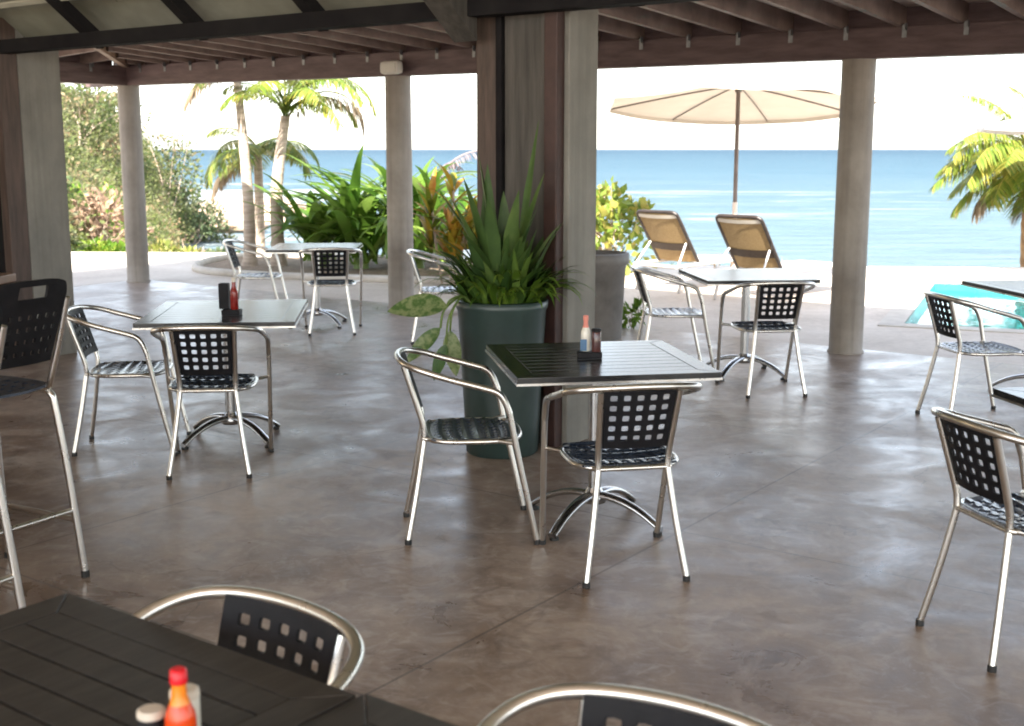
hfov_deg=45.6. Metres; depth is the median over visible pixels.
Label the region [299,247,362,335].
cafe armchair
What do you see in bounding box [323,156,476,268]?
giant lily
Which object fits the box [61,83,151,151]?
bush
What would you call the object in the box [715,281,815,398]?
cafe armchair
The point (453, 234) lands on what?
croton
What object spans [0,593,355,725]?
cafe table
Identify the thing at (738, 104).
beach umbrella
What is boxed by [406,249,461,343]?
cafe armchair
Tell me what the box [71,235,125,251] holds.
bush
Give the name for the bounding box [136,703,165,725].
shaker
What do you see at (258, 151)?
palm tree
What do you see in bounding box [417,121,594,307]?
potted plant
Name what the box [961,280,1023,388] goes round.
cafe table
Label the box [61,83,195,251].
hillside scrub
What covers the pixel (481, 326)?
green planter
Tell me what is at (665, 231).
sun lounger
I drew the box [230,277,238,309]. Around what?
sauce bottle
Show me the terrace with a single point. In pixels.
(887, 289)
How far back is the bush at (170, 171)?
57.05 m
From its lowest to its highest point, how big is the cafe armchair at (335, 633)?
0.784 m
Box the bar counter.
[0,273,15,283]
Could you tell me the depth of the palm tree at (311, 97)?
16.62 m
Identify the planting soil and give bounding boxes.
[203,257,472,276]
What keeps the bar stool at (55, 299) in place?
on the floor
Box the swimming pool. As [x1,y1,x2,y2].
[877,279,1023,333]
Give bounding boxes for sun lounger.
[633,209,732,292]
[713,214,831,302]
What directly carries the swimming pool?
in the terrace
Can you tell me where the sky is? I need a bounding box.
[63,54,1023,149]
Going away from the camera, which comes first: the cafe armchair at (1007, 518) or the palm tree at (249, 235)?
the cafe armchair at (1007, 518)
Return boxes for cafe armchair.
[66,305,191,456]
[132,585,364,689]
[150,325,273,480]
[222,239,287,299]
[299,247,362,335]
[394,347,539,545]
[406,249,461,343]
[478,683,769,725]
[539,382,702,588]
[631,265,715,368]
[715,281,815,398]
[915,291,1023,427]
[915,407,1023,672]
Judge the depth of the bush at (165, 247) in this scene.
23.90 m
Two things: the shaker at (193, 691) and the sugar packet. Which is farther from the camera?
the sugar packet
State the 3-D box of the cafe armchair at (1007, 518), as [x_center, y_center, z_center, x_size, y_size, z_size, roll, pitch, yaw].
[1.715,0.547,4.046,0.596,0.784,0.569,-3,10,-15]
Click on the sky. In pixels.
(916, 108)
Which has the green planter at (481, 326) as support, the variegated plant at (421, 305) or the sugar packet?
the variegated plant at (421, 305)
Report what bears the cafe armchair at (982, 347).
on the floor
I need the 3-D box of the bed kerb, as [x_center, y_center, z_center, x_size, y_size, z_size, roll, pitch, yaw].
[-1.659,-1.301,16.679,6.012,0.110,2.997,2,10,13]
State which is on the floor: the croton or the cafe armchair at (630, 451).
the cafe armchair at (630, 451)
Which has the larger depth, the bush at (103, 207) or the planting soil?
the bush at (103, 207)
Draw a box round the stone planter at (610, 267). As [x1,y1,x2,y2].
[595,250,629,341]
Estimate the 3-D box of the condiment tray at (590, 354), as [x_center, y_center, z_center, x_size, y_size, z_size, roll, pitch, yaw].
[0.337,-0.037,5.285,0.105,0.026,0.075,0,10,0]
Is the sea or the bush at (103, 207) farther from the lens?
the sea
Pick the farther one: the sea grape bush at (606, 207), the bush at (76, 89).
the bush at (76, 89)
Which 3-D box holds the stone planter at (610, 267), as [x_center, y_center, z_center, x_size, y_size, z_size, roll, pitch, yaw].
[0.735,-0.592,10.638,0.570,0.750,0.570,0,10,0]
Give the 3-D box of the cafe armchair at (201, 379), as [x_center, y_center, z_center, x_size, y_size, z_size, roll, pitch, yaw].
[-1.542,0.152,6.299,0.569,0.784,0.596,-1,10,-5]
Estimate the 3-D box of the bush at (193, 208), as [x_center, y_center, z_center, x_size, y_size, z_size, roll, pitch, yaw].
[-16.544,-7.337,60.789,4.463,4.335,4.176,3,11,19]
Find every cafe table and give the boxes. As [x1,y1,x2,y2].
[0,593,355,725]
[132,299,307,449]
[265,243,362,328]
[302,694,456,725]
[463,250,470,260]
[485,340,722,540]
[678,268,820,380]
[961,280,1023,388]
[991,387,1023,407]
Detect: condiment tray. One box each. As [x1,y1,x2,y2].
[221,308,241,314]
[577,350,601,358]
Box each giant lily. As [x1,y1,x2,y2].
[237,172,386,266]
[255,144,444,268]
[289,154,476,258]
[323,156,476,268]
[352,165,467,270]
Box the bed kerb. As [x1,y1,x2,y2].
[192,253,454,284]
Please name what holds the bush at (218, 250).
on the ground
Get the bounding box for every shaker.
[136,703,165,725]
[169,683,200,725]
[591,328,600,351]
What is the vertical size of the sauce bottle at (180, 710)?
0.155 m
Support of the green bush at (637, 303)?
on the floor
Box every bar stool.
[0,278,89,577]
[0,307,25,608]
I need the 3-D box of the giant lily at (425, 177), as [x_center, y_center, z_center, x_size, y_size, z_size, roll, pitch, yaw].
[-0.904,-1.933,16.198,2.425,1.412,2.139,7,12,35]
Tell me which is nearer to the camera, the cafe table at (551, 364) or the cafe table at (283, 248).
the cafe table at (551, 364)
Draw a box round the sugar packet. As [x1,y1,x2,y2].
[580,339,586,350]
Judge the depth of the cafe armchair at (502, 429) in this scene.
5.11 m
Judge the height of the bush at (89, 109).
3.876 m
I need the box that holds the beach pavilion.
[0,0,1023,447]
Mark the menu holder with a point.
(224, 294)
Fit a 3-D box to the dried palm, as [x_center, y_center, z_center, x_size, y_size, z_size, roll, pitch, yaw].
[-0.909,-2.242,17.517,1.668,1.626,0.892,0,10,0]
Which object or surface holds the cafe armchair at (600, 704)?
on the floor
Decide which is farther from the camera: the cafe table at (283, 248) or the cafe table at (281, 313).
the cafe table at (283, 248)
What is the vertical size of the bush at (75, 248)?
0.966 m
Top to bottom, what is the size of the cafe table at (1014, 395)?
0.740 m
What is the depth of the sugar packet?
5.26 m
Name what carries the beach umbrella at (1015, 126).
on the terrace
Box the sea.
[156,150,1022,266]
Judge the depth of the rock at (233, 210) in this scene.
76.42 m
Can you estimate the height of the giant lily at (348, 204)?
1.686 m
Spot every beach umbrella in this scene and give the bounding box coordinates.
[609,79,878,285]
[975,116,1023,134]
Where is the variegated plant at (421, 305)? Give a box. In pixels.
[387,293,470,379]
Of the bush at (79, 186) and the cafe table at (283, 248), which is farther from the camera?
the bush at (79, 186)
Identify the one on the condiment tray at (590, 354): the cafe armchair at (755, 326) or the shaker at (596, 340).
the shaker at (596, 340)
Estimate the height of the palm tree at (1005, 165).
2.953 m
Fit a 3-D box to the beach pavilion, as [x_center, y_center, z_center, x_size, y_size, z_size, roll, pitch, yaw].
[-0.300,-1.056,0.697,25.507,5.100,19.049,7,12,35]
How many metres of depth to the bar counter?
5.81 m
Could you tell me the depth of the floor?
5.28 m
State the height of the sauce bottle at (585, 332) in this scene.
0.155 m
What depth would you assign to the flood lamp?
12.11 m
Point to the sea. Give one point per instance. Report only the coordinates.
(788, 196)
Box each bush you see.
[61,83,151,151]
[61,84,142,157]
[67,178,148,243]
[69,183,153,243]
[70,229,94,250]
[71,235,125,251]
[142,117,209,214]
[148,238,201,251]
[166,175,229,243]
[173,200,237,242]
[203,246,240,252]
[595,176,656,275]
[622,297,647,328]
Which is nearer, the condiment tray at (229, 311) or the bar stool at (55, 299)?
the bar stool at (55, 299)
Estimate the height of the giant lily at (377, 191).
1.751 m
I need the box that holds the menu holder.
[218,283,229,308]
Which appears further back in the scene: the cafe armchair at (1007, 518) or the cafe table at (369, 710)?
the cafe armchair at (1007, 518)
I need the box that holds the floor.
[0,280,1023,725]
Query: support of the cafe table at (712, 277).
on the floor
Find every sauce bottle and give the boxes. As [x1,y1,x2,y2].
[164,666,196,725]
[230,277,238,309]
[581,315,590,350]
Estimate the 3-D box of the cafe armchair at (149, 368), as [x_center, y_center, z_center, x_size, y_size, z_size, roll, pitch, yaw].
[-2.128,0.078,6.721,0.596,0.784,0.569,-1,10,-6]
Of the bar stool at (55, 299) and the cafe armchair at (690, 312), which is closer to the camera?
the bar stool at (55, 299)
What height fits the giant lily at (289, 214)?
1.311 m
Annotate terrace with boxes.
[71,252,1023,364]
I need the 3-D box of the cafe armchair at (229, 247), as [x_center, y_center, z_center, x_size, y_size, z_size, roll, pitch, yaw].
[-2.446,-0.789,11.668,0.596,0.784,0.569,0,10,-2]
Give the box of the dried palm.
[428,150,476,262]
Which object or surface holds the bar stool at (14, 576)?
on the floor
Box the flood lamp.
[380,60,402,74]
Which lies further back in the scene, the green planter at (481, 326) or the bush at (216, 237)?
the bush at (216, 237)
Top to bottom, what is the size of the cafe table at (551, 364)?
0.740 m
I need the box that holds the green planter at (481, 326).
[455,297,547,458]
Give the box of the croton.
[413,158,476,284]
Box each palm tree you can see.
[183,80,300,265]
[202,127,319,252]
[218,78,376,265]
[927,85,1023,266]
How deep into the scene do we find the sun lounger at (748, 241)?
13.26 m

